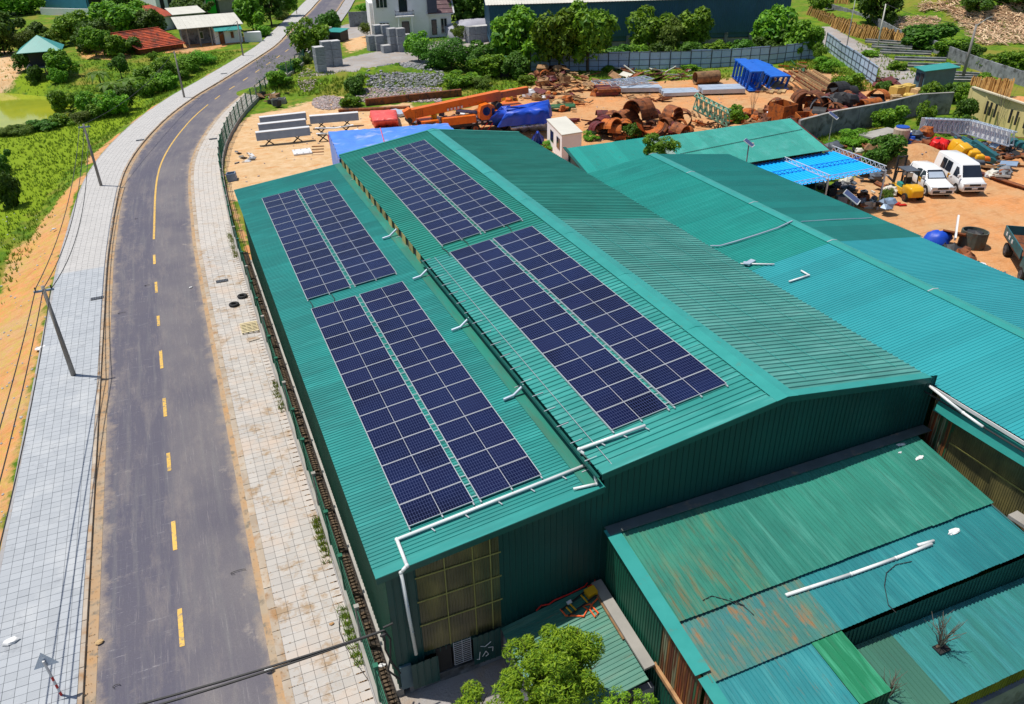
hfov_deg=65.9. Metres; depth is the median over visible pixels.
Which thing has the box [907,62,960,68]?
wall
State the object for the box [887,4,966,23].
overhead cable
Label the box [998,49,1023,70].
leafy tree
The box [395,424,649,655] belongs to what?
conduit pipe
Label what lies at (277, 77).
bush
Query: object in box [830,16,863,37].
veneer rack
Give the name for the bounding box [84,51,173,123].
overhead cable
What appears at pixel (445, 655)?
doorway
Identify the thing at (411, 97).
long beam
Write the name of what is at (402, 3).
balcony door
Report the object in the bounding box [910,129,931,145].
scrap heap
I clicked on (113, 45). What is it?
leafy tree
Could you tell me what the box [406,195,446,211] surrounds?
solar module
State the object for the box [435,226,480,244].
solar module
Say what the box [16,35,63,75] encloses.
stilt hut
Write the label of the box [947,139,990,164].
excavator parts
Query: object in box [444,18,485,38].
stone dust heap
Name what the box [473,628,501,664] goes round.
door leaf
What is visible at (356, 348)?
solar module
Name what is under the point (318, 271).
solar module
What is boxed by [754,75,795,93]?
timber stack
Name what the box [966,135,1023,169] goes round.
scrap heap
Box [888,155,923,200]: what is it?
forklift
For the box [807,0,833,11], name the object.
leafy tree
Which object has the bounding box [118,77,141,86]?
banana plant
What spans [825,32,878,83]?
sheet fence
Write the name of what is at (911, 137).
plastic drum
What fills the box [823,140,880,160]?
parts heap
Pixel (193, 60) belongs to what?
bush
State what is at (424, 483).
solar module
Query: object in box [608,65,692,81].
timber heap
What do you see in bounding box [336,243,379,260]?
solar module
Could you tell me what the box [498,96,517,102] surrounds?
machine parts
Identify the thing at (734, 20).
warehouse
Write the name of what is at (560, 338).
solar module
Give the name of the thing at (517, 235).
solar module
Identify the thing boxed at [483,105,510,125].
tarpaulin drape
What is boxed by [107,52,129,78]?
leafy tree
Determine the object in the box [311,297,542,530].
mounting rails
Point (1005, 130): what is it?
roof truss
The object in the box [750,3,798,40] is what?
leafy tree
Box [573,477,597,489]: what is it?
conduit pipe
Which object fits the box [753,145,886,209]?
canopy
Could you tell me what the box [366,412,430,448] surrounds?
solar module
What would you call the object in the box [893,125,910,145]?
water tank
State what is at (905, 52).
wall
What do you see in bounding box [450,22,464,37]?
leafy tree
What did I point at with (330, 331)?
solar module
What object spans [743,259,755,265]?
scrap flashing
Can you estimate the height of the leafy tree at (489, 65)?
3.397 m
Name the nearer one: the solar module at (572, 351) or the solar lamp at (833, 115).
the solar module at (572, 351)
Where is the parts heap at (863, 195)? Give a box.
[816,164,897,209]
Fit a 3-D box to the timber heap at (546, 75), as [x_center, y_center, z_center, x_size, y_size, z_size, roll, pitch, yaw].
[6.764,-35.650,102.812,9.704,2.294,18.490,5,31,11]
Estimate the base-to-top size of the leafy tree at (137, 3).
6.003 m
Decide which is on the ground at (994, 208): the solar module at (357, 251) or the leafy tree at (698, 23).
the leafy tree at (698, 23)
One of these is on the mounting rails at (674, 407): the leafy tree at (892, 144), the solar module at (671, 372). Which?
the solar module at (671, 372)
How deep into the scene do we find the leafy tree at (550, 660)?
20.92 m
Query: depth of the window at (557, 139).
73.18 m
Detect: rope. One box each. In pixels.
[710,220,792,245]
[801,217,871,221]
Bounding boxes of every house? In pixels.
[111,27,185,54]
[141,0,172,10]
[142,5,174,29]
[165,5,205,28]
[171,12,261,46]
[203,0,234,13]
[206,0,216,13]
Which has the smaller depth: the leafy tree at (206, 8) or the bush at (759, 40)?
the bush at (759, 40)
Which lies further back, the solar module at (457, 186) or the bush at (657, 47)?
the bush at (657, 47)
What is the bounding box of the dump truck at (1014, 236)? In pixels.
[1003,225,1023,280]
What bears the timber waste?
on the ground at (994, 208)
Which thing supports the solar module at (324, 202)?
on the mounting rails at (325, 242)
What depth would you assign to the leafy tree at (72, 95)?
103.86 m
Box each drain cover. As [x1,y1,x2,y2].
[91,296,103,300]
[216,278,227,282]
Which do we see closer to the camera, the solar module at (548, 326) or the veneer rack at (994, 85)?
the solar module at (548, 326)
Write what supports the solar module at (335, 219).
on the mounting rails at (325, 242)
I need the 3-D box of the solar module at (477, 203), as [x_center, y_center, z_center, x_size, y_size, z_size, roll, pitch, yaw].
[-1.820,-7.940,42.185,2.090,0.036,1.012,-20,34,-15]
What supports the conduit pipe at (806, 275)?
on the factory hall at (953, 320)
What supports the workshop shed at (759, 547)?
on the ground at (994, 208)
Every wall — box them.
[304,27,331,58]
[348,11,367,26]
[798,92,954,137]
[825,4,1023,86]
[865,38,903,44]
[871,43,912,49]
[880,49,931,55]
[894,56,946,61]
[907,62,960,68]
[953,76,982,81]
[955,71,979,76]
[967,86,1023,136]
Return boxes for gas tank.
[1010,138,1018,146]
[1015,140,1023,147]
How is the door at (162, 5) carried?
in the house at (162, 4)
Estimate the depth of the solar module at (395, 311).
34.58 m
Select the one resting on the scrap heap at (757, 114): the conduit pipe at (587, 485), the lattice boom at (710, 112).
the lattice boom at (710, 112)
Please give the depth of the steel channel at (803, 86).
96.59 m
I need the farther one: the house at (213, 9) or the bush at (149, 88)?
the house at (213, 9)
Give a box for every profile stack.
[391,109,403,116]
[569,118,579,123]
[594,84,620,96]
[619,84,661,93]
[659,87,699,96]
[697,84,744,94]
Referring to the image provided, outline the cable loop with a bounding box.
[380,630,400,679]
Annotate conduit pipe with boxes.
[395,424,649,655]
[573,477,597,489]
[740,263,773,264]
[785,542,932,596]
[789,270,809,281]
[917,539,934,546]
[928,385,983,427]
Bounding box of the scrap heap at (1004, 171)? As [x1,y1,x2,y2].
[984,165,1012,178]
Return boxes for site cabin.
[546,116,582,160]
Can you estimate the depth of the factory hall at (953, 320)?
34.81 m
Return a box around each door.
[159,0,164,9]
[218,31,225,43]
[398,0,407,11]
[402,21,409,33]
[431,19,436,34]
[918,73,923,86]
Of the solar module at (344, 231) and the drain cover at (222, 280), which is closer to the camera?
the solar module at (344, 231)
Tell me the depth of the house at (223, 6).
167.71 m
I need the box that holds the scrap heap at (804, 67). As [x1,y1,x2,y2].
[778,60,807,72]
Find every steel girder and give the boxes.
[255,126,310,144]
[258,118,306,130]
[259,111,306,122]
[309,111,358,126]
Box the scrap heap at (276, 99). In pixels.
[257,91,289,106]
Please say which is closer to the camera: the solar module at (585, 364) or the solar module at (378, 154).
the solar module at (585, 364)
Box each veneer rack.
[806,6,834,22]
[818,12,850,24]
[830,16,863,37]
[832,0,849,3]
[840,20,879,39]
[865,25,893,39]
[883,27,905,40]
[970,76,1014,96]
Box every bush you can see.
[0,125,19,136]
[0,149,11,171]
[0,162,9,174]
[0,169,21,209]
[8,124,34,135]
[25,64,42,85]
[25,118,58,130]
[46,67,68,83]
[47,113,74,127]
[64,111,95,123]
[84,104,107,119]
[132,76,164,96]
[146,51,157,59]
[150,70,178,89]
[156,68,164,76]
[167,58,189,78]
[177,53,201,71]
[191,49,217,63]
[253,24,271,36]
[265,69,292,86]
[272,9,288,19]
[275,58,301,71]
[297,52,312,64]
[338,94,362,106]
[343,73,365,95]
[355,3,366,10]
[441,70,483,88]
[470,75,490,88]
[517,74,534,84]
[542,139,551,149]
[583,130,599,141]
[601,65,613,72]
[604,44,629,52]
[622,122,641,139]
[628,43,648,51]
[642,132,681,155]
[648,42,680,51]
[677,41,702,50]
[681,64,701,70]
[702,39,729,49]
[726,39,756,48]
[726,103,748,123]
[752,35,782,50]
[813,56,845,72]
[824,138,843,143]
[831,73,865,89]
[839,128,870,146]
[861,50,880,56]
[861,146,889,167]
[875,80,891,90]
[877,188,894,200]
[886,60,907,70]
[900,22,959,50]
[936,117,958,136]
[960,114,978,120]
[976,72,991,78]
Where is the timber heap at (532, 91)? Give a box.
[510,88,587,103]
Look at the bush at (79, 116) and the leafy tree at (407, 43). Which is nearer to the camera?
the bush at (79, 116)
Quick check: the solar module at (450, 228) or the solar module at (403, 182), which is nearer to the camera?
the solar module at (450, 228)
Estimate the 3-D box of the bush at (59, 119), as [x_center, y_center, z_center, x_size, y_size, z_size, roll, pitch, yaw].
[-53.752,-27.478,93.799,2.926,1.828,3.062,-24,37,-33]
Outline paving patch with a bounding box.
[247,336,259,341]
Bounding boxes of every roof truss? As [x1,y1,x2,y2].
[919,117,1008,143]
[924,117,971,133]
[965,120,1017,146]
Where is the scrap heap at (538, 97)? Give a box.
[519,88,599,111]
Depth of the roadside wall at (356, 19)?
149.04 m
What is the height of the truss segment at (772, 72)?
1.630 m
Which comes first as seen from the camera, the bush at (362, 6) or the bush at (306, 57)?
the bush at (306, 57)
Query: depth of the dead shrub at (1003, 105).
78.27 m
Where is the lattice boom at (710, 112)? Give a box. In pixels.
[693,93,730,126]
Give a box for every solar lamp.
[743,138,754,161]
[828,111,838,140]
[843,189,860,205]
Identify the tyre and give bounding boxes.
[229,301,238,306]
[237,293,247,298]
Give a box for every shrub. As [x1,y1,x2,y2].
[450,679,499,703]
[601,685,631,703]
[628,688,658,703]
[750,83,758,114]
[881,668,904,697]
[924,609,967,654]
[996,87,1017,125]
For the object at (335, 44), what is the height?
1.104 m
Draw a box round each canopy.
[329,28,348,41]
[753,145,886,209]
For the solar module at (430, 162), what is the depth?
48.73 m
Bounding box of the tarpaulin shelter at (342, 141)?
[328,123,452,163]
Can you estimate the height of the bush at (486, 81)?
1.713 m
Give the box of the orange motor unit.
[920,126,933,138]
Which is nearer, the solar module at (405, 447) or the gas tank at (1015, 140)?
the solar module at (405, 447)
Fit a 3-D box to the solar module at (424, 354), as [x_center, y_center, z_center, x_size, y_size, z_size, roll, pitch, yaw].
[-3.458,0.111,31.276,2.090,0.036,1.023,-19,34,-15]
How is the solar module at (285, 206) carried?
on the mounting rails at (325, 242)
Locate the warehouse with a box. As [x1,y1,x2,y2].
[484,0,791,46]
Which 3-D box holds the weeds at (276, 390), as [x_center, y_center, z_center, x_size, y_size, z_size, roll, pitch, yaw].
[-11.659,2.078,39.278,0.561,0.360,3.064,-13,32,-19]
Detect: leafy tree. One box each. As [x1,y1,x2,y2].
[0,0,30,14]
[0,10,14,27]
[0,12,26,55]
[1,29,34,48]
[10,50,29,71]
[12,0,46,13]
[25,20,47,38]
[35,28,66,46]
[42,48,80,76]
[46,90,73,111]
[50,15,68,32]
[53,9,87,41]
[65,91,78,107]
[69,17,114,52]
[70,33,91,53]
[74,91,99,110]
[75,25,110,55]
[82,0,144,32]
[91,89,129,115]
[98,34,130,57]
[100,0,135,7]
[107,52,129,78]
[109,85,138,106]
[117,0,144,29]
[121,36,141,53]
[126,66,156,87]
[132,8,167,34]
[148,56,173,75]
[168,0,184,7]
[179,0,214,14]
[232,0,264,30]
[259,0,285,25]
[276,0,298,13]
[284,16,329,52]
[314,9,341,29]
[358,22,369,34]
[403,30,430,61]
[409,35,469,69]
[419,49,454,68]
[448,0,484,21]
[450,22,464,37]
[456,39,497,67]
[468,53,503,77]
[489,3,540,63]
[491,623,606,703]
[500,50,531,79]
[529,7,579,64]
[569,0,620,71]
[625,4,679,45]
[653,16,687,49]
[678,6,715,44]
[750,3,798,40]
[769,25,794,45]
[783,19,825,53]
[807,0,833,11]
[813,41,829,58]
[857,0,904,24]
[869,133,907,160]
[870,105,910,128]
[916,100,937,125]
[919,81,943,93]
[932,37,975,56]
[940,82,961,101]
[952,97,979,117]
[954,82,979,101]
[958,42,987,56]
[960,0,995,11]
[977,50,1015,67]
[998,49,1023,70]
[1000,0,1023,3]
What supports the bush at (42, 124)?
on the ground at (994, 208)
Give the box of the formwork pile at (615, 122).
[588,98,693,139]
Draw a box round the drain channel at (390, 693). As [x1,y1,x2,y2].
[243,251,400,703]
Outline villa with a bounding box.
[366,0,454,37]
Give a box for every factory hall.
[234,128,937,696]
[588,153,1023,566]
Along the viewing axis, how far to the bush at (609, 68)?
107.62 m
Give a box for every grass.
[0,50,241,304]
[255,55,531,95]
[531,41,971,144]
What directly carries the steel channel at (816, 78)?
on the ground at (994, 208)
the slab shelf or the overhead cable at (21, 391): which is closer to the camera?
the overhead cable at (21, 391)
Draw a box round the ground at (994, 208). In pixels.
[0,0,1023,703]
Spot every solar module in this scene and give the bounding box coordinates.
[262,190,297,202]
[264,195,300,208]
[267,200,302,213]
[269,205,305,219]
[272,210,309,224]
[274,216,312,231]
[277,222,316,237]
[280,228,319,244]
[283,234,323,251]
[286,241,327,257]
[289,248,331,265]
[292,255,335,273]
[296,262,340,281]
[298,181,332,193]
[299,270,344,289]
[301,185,336,198]
[303,278,350,299]
[304,190,339,203]
[307,195,343,208]
[310,200,347,214]
[311,296,360,317]
[313,206,351,220]
[315,305,365,328]
[317,211,355,226]
[320,217,360,232]
[320,315,371,339]
[324,223,364,239]
[325,325,377,350]
[328,229,369,246]
[330,335,383,361]
[332,236,374,252]
[335,346,390,374]
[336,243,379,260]
[340,250,384,268]
[341,358,398,387]
[345,257,390,276]
[346,371,405,401]
[350,265,395,285]
[353,384,413,415]
[359,281,407,302]
[359,398,421,431]
[362,149,395,160]
[365,290,414,313]
[366,153,400,165]
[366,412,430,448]
[370,157,404,169]
[371,299,421,322]
[374,161,408,174]
[374,428,440,465]
[376,309,428,333]
[378,165,413,178]
[381,445,450,484]
[382,170,419,184]
[383,319,436,344]
[387,175,423,188]
[389,330,444,355]
[390,463,461,504]
[391,179,429,194]
[395,140,428,151]
[396,185,435,199]
[396,341,452,368]
[399,144,432,155]
[399,481,473,526]
[401,190,440,205]
[403,147,437,159]
[403,352,461,381]
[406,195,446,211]
[408,151,443,164]
[411,365,471,395]
[412,201,452,217]
[413,156,448,168]
[417,160,453,173]
[417,206,459,223]
[419,378,481,410]
[423,164,459,178]
[423,213,465,230]
[428,169,465,183]
[428,392,491,425]
[429,219,473,237]
[433,174,471,188]
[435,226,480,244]
[437,407,502,442]
[439,179,477,193]
[444,184,484,199]
[447,422,514,459]
[450,239,496,259]
[451,189,491,205]
[457,195,498,211]
[457,247,505,268]
[457,438,527,478]
[463,201,506,217]
[465,255,514,277]
[468,456,540,499]
[470,207,513,224]
[473,263,523,286]
[477,213,521,231]
[481,272,533,296]
[490,281,543,306]
[493,226,539,245]
[499,291,554,317]
[501,233,549,253]
[509,301,566,328]
[510,241,559,262]
[519,249,569,270]
[520,312,578,341]
[528,257,580,279]
[531,324,591,353]
[538,266,591,289]
[542,336,604,366]
[549,275,603,300]
[554,348,619,380]
[560,284,615,310]
[567,362,634,395]
[571,294,629,321]
[581,376,650,412]
[583,305,642,333]
[596,316,657,346]
[596,391,667,430]
[610,328,673,359]
[624,341,689,373]
[639,354,707,389]
[656,368,726,405]
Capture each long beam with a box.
[338,105,409,111]
[365,89,461,105]
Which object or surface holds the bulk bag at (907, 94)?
on the ground at (994, 208)
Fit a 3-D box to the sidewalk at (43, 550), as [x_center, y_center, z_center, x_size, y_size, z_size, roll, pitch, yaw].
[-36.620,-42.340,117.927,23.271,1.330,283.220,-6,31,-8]
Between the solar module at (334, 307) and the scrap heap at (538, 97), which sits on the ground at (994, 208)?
the scrap heap at (538, 97)
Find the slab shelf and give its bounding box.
[859,127,893,138]
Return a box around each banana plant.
[84,70,114,89]
[94,81,122,92]
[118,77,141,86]
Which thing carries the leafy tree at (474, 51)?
on the ground at (994, 208)
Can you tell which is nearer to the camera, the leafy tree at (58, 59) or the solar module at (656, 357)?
the solar module at (656, 357)
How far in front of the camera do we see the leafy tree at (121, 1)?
174.19 m
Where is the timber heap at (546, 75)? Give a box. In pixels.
[529,64,600,93]
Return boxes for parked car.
[910,161,954,195]
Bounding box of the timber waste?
[894,0,1023,45]
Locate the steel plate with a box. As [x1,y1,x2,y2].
[292,148,311,155]
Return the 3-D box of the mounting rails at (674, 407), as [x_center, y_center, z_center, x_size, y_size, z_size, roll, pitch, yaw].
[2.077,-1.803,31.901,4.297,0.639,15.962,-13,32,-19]
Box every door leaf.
[411,656,439,688]
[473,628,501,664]
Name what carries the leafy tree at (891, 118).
on the ground at (994, 208)
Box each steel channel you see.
[780,78,800,91]
[783,70,818,90]
[791,70,826,90]
[794,80,815,90]
[799,69,828,86]
[807,69,830,83]
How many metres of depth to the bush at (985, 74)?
97.76 m
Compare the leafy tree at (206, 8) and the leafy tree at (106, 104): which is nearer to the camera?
the leafy tree at (106, 104)
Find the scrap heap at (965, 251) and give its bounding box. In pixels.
[942,242,1005,272]
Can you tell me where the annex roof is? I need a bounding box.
[501,579,654,703]
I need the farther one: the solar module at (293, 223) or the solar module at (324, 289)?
the solar module at (293, 223)
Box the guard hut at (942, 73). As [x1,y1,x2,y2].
[913,62,960,86]
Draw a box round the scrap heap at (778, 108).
[763,97,817,122]
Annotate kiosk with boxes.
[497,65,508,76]
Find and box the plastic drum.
[908,136,915,144]
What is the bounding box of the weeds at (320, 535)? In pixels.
[310,515,331,563]
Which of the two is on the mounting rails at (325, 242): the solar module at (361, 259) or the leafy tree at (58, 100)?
the solar module at (361, 259)
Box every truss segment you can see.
[732,58,764,91]
[748,59,772,74]
[752,63,790,89]
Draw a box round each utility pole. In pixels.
[33,285,75,375]
[78,124,102,185]
[174,51,184,96]
[237,21,243,55]
[847,0,855,44]
[876,4,886,48]
[961,16,992,75]
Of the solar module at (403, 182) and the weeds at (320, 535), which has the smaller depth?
the weeds at (320, 535)
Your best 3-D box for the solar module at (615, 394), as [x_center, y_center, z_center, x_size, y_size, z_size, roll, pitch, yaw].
[3.496,1.414,26.567,2.090,0.037,1.039,-20,34,-15]
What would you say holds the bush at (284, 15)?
on the ground at (994, 208)
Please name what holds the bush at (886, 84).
on the ground at (994, 208)
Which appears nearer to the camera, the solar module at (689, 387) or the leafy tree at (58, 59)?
the solar module at (689, 387)
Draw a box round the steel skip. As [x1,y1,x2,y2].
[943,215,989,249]
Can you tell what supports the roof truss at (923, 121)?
on the roof truss at (952, 120)
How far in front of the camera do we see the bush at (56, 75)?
111.73 m
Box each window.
[199,31,203,38]
[230,31,234,38]
[375,0,387,7]
[440,18,446,32]
[452,637,471,664]
[550,129,553,141]
[556,136,559,149]
[915,72,919,80]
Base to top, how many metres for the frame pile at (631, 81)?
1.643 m
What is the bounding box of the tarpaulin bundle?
[923,230,952,245]
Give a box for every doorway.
[436,644,452,671]
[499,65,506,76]
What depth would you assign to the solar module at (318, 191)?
48.65 m
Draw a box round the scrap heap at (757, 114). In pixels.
[691,108,771,127]
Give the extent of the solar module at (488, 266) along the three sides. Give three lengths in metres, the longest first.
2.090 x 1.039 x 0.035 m
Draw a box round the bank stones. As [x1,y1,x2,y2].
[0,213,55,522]
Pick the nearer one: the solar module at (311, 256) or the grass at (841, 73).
the solar module at (311, 256)
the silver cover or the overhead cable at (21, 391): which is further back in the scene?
the silver cover
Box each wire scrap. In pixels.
[703,595,742,604]
[884,561,911,611]
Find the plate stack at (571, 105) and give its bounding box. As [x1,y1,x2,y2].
[550,103,575,110]
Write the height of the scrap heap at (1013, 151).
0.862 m
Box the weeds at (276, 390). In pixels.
[270,379,285,411]
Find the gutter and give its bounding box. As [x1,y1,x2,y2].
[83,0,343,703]
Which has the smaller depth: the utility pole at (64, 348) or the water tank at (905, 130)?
the utility pole at (64, 348)
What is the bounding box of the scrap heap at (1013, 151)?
[993,146,1023,165]
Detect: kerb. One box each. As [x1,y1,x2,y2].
[77,39,282,703]
[191,53,299,703]
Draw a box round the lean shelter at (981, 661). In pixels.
[855,578,1023,703]
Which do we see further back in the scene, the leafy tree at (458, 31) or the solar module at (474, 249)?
the leafy tree at (458, 31)
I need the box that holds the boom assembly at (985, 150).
[950,131,998,157]
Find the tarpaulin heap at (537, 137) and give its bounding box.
[531,131,543,143]
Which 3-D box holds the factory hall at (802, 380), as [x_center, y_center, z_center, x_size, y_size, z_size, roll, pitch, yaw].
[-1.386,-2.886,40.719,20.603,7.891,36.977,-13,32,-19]
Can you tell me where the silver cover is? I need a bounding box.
[510,123,546,131]
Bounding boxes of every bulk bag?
[889,85,905,96]
[889,94,902,100]
[901,83,915,92]
[903,93,914,96]
[910,87,920,93]
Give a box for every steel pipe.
[692,70,720,83]
[856,97,882,106]
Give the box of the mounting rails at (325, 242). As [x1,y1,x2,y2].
[262,190,396,300]
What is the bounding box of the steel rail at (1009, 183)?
[984,174,1023,189]
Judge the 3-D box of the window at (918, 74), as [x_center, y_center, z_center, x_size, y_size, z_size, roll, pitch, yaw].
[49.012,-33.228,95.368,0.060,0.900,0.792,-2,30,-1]
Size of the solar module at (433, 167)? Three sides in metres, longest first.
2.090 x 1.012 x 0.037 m
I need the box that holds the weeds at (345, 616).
[334,604,364,666]
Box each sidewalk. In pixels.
[0,0,318,703]
[194,0,376,703]
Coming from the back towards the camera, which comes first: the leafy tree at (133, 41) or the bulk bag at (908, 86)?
the leafy tree at (133, 41)
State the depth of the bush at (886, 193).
61.10 m
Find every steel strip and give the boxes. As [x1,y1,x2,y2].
[315,124,353,135]
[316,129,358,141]
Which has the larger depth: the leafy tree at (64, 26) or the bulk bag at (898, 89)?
the leafy tree at (64, 26)
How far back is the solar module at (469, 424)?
27.12 m
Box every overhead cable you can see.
[0,288,35,427]
[0,289,43,481]
[0,290,50,545]
[35,125,79,287]
[44,126,83,286]
[52,155,87,287]
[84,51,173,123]
[138,629,383,703]
[158,631,383,703]
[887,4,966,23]
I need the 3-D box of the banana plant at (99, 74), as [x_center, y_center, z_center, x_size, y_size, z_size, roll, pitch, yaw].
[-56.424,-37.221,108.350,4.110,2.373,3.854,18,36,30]
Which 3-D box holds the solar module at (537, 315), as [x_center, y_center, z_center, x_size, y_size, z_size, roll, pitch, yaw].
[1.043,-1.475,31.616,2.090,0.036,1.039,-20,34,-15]
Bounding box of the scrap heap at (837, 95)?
[790,81,889,114]
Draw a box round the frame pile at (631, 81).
[591,75,657,86]
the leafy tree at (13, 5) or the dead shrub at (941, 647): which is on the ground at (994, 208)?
the leafy tree at (13, 5)
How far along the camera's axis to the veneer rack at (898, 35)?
122.32 m
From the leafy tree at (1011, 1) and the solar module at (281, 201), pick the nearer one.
the solar module at (281, 201)
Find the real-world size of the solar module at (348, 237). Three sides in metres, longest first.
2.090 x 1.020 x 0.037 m
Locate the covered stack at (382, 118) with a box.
[369,110,398,126]
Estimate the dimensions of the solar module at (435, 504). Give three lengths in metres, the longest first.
2.090 x 1.023 x 0.035 m
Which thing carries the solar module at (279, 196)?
on the mounting rails at (325, 242)
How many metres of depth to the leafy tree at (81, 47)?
127.82 m
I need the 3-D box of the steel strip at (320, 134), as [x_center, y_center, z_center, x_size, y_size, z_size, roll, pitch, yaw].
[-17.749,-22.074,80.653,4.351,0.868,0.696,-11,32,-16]
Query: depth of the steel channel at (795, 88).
96.61 m
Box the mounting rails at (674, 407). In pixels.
[449,239,728,433]
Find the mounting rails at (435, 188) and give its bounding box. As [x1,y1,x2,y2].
[362,148,522,246]
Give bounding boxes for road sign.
[34,653,62,695]
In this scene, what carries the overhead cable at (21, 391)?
attached to the utility pole at (64, 348)
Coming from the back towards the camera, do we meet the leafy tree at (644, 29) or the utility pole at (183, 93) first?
the leafy tree at (644, 29)
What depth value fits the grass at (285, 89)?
100.35 m
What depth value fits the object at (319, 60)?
110.17 m
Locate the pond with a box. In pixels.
[0,93,69,128]
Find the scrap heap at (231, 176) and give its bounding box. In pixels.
[226,151,255,181]
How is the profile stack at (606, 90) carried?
on the ground at (994, 208)
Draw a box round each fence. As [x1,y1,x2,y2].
[217,50,387,703]
[530,41,816,70]
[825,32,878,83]
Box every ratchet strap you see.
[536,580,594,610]
[560,595,598,616]
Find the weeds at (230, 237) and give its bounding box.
[227,232,237,257]
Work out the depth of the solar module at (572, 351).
29.08 m
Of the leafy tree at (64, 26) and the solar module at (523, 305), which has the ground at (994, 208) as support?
the leafy tree at (64, 26)
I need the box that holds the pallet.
[240,321,258,334]
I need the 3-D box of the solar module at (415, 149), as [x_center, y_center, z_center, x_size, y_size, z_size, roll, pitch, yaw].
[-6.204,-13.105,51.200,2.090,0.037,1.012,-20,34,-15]
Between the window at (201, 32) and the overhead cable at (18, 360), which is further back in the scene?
the window at (201, 32)
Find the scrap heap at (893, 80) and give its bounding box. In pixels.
[865,76,900,86]
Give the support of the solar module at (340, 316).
on the mounting rails at (425, 415)
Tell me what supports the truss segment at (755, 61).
on the ground at (994, 208)
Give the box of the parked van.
[934,150,988,192]
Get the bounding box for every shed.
[40,0,118,14]
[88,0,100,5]
[563,117,829,190]
[604,425,1023,703]
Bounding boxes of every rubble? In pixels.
[243,71,925,187]
[297,68,315,91]
[311,95,341,109]
[355,87,441,102]
[365,61,444,92]
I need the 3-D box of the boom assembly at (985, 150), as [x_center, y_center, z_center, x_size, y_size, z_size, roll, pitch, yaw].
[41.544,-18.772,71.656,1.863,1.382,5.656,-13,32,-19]
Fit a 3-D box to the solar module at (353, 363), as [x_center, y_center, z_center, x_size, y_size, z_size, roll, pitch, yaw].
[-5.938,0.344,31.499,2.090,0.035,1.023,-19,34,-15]
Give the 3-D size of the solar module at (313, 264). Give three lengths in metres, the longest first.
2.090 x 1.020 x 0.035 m
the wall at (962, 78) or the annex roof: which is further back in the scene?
the wall at (962, 78)
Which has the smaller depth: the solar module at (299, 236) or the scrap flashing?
the scrap flashing
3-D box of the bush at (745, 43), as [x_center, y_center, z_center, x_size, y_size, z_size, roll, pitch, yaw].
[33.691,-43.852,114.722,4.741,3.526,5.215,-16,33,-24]
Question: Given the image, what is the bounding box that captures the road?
[96,0,342,703]
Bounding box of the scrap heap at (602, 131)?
[581,119,611,133]
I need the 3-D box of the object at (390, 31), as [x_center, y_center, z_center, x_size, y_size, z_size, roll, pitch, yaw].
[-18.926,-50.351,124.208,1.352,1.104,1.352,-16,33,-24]
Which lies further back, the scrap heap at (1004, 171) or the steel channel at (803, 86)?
the steel channel at (803, 86)
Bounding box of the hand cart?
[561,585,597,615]
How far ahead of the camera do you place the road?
34.22 m
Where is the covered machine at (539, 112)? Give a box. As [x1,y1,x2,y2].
[497,100,551,126]
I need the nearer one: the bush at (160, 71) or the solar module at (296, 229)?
the solar module at (296, 229)
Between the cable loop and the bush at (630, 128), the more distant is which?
the bush at (630, 128)
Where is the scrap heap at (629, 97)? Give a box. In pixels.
[627,93,675,100]
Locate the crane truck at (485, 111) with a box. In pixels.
[402,86,528,129]
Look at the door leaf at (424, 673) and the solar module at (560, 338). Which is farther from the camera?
the solar module at (560, 338)
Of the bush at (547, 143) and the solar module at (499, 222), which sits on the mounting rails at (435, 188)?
the solar module at (499, 222)
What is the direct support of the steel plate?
on the ground at (994, 208)
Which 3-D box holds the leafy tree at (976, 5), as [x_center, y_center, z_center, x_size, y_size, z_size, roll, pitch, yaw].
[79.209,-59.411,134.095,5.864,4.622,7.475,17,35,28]
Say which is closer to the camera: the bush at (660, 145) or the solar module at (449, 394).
the solar module at (449, 394)
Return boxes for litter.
[2,636,19,645]
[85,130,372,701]
[95,639,103,644]
[948,528,959,534]
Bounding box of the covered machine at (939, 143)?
[929,136,950,149]
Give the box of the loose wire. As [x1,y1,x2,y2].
[339,614,367,679]

